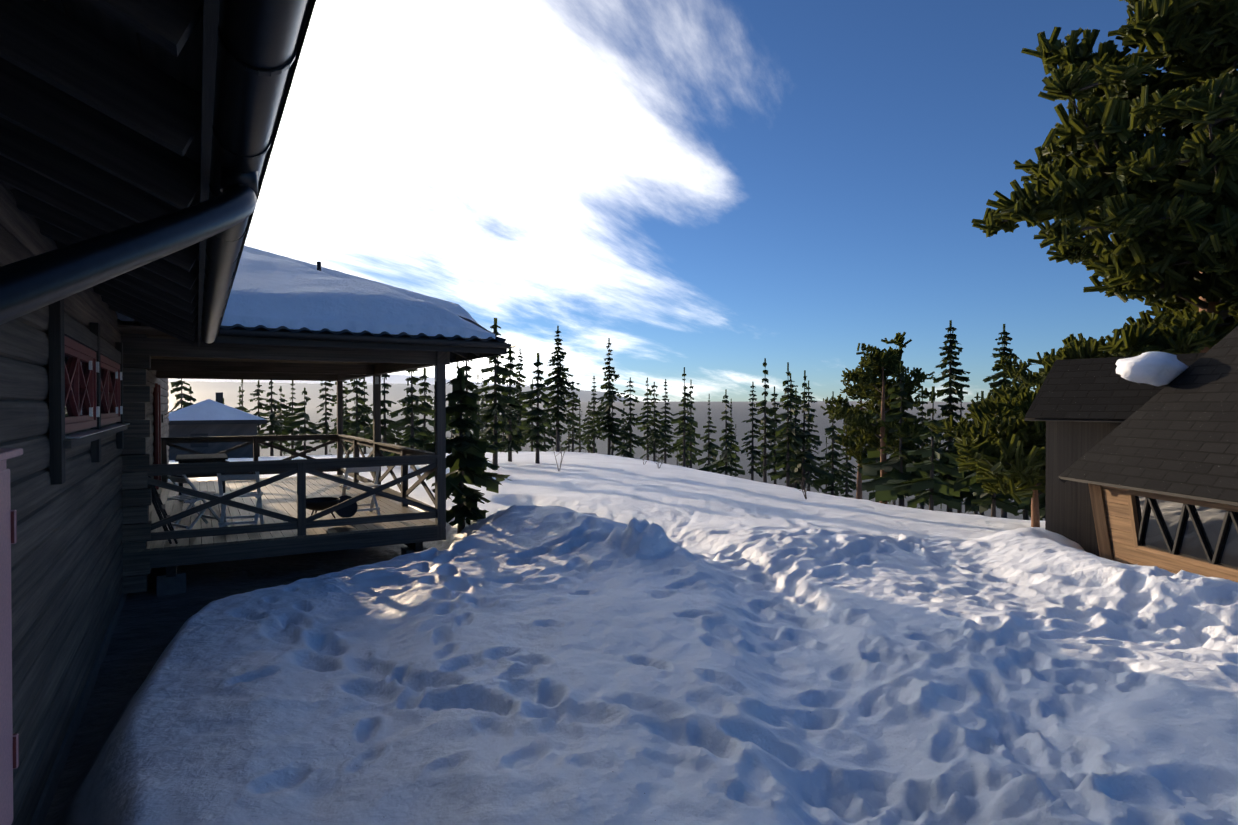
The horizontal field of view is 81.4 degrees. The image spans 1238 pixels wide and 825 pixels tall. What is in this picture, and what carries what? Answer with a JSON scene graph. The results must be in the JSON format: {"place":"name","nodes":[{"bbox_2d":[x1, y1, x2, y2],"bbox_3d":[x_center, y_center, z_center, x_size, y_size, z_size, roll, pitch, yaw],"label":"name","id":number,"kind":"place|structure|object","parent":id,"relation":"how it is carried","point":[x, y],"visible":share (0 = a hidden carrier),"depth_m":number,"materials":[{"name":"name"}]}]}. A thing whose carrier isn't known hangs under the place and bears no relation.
{"place":"outdoors","nodes":[
{"label":"outdoors","id":0,"kind":"place"},
{"bbox_2d":[116,245,495,338],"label":"roof snow","id":1,"kind":"structure","parent":0,"point":[270,290],"depth_m":9.45,"materials":[{"name":"white snow"}]},
{"bbox_2d":[43,374,1237,824],"bbox_3d":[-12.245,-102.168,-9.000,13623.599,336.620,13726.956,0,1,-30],"label":"terrain","id":2,"kind":"structure","parent":0,"point":[599,636],"depth_m":5.07,"materials":[{"name":"white snow"}]},
{"bbox_2d":[0,0,219,824],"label":"cabin","id":3,"kind":"object","parent":2,"relation":"on","point":[106,114],"visible":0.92,"depth_m":3.61,"materials":[{"name":"grey wood"}]},
{"bbox_2d":[0,448,22,824],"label":"electric cabinet","id":4,"kind":"object","parent":3,"relation":"attached to","point":[9,751],"visible":1,"depth_m":2.25,"materials":[{"name":"red paint"}]},
{"bbox_2d":[0,0,315,342],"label":"gutter","id":5,"kind":"object","parent":3,"relation":"attached to","point":[260,45],"visible":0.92,"depth_m":1.60,"materials":[{"name":"metal"}]},
{"bbox_2d":[162,395,182,422],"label":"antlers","id":6,"kind":"object","parent":3,"relation":"attached to","point":[174,407],"visible":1,"depth_m":17.29},
{"bbox_2d":[168,392,266,459],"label":"cabin","id":7,"kind":"object","parent":2,"relation":"on","point":[209,418],"visible":0.71,"depth_m":42.22,"materials":[{"name":"grey wood"}]},
{"bbox_2d":[117,325,449,595],"bbox_3d":[-6.208,0.600,12.807,4.600,3.220,9.200,0,1,-30],"label":"veranda","id":8,"kind":"object","parent":2,"relation":"on","point":[291,525],"visible":0.83,"depth_m":9.85,"materials":[{"name":"grey wood"}]},
{"bbox_2d":[148,476,177,543],"bbox_3d":[-5.664,0.958,8.773,0.474,1.258,0.545,0,1,-32],"label":"folding chair","id":9,"kind":"object","parent":8,"relation":"on","point":[159,507],"visible":0.5,"depth_m":8.63,"materials":[{"name":"brown wood"}]},
{"bbox_2d":[167,475,224,529],"bbox_3d":[-5.726,1.136,9.658,0.502,0.893,0.517,0,7,35],"label":"chair","id":10,"kind":"object","parent":8,"relation":"on","point":[189,499],"visible":0.58,"depth_m":9.56,"materials":[{"name":"white paint"}]},
{"bbox_2d":[175,453,227,494],"bbox_3d":[-7.620,1.168,13.144,0.800,0.738,1.300,0,1,-30],"label":"table","id":11,"kind":"object","parent":8,"relation":"on","point":[198,458],"visible":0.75,"depth_m":12.81,"materials":[{"name":"grey wood"}]},
{"bbox_2d":[217,472,263,526],"bbox_3d":[-5.152,1.133,9.793,0.502,0.893,0.517,0,1,-18],"label":"chair","id":12,"kind":"object","parent":8,"relation":"on","point":[258,494],"visible":0.5,"depth_m":9.69,"materials":[{"name":"white paint"}]},
{"bbox_2d":[117,319,516,362],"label":"veranda roof","id":13,"kind":"structure","parent":8,"relation":"on","point":[458,348],"depth_m":9.08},
{"bbox_2d":[317,262,320,270],"bbox_3d":[-4.453,-2.026,10.679,0.055,0.420,0.055,0,1,-8],"label":"roof vent","id":14,"kind":"object","parent":13,"relation":"on","point":[319,266],"visible":0.35,"depth_m":10.65,"materials":[{"name":"black metal"}]},
{"bbox_2d":[306,495,357,518],"bbox_3d":[-4.277,1.398,10.480,0.555,0.344,0.759,0,1,24],"label":"grill","id":15,"kind":"object","parent":8,"relation":"on","point":[315,504],"visible":0.77,"depth_m":10.53,"materials":[{"name":"black metal"}]},
{"bbox_2d":[340,467,380,514],"bbox_3d":[-3.943,1.121,10.966,0.502,0.893,0.517,0,1,-35],"label":"chair","id":16,"kind":"object","parent":8,"relation":"on","point":[369,484],"visible":0.62,"depth_m":10.90,"materials":[{"name":"white paint"}]},
{"bbox_2d":[170,318,1045,533],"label":"spruces","id":17,"kind":"object","parent":2,"relation":"on","point":[949,485],"visible":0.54,"depth_m":33.27,"materials":[{"name":"green plant"}]},
{"bbox_2d":[551,432,809,498],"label":"bare shrubs","id":18,"kind":"object","parent":2,"relation":"on","point":[805,491],"visible":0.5,"depth_m":22.89,"materials":[{"name":"brown plant"}]},
{"bbox_2d":[821,0,1237,526],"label":"pines","id":19,"kind":"object","parent":2,"relation":"on","point":[1158,205],"visible":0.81,"depth_m":12.37,"materials":[{"name":"green plant"}]},
{"bbox_2d":[1024,326,1237,582],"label":"grill hut","id":20,"kind":"object","parent":2,"relation":"on","point":[1143,474],"visible":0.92,"depth_m":8.88,"materials":[{"name":"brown wood"}]},
{"bbox_2d":[1116,351,1187,386],"bbox_3d":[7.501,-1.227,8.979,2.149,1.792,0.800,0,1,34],"label":"snow patch","id":21,"kind":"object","parent":20,"relation":"on","point":[1155,368],"depth_m":9.17,"materials":[{"name":"white snow"}]},
{"bbox_2d":[245,0,1237,401],"label":"sky","id":22,"kind":"structure","parent":0,"point":[712,189],"materials":[{"name":"blue"}]}
]}

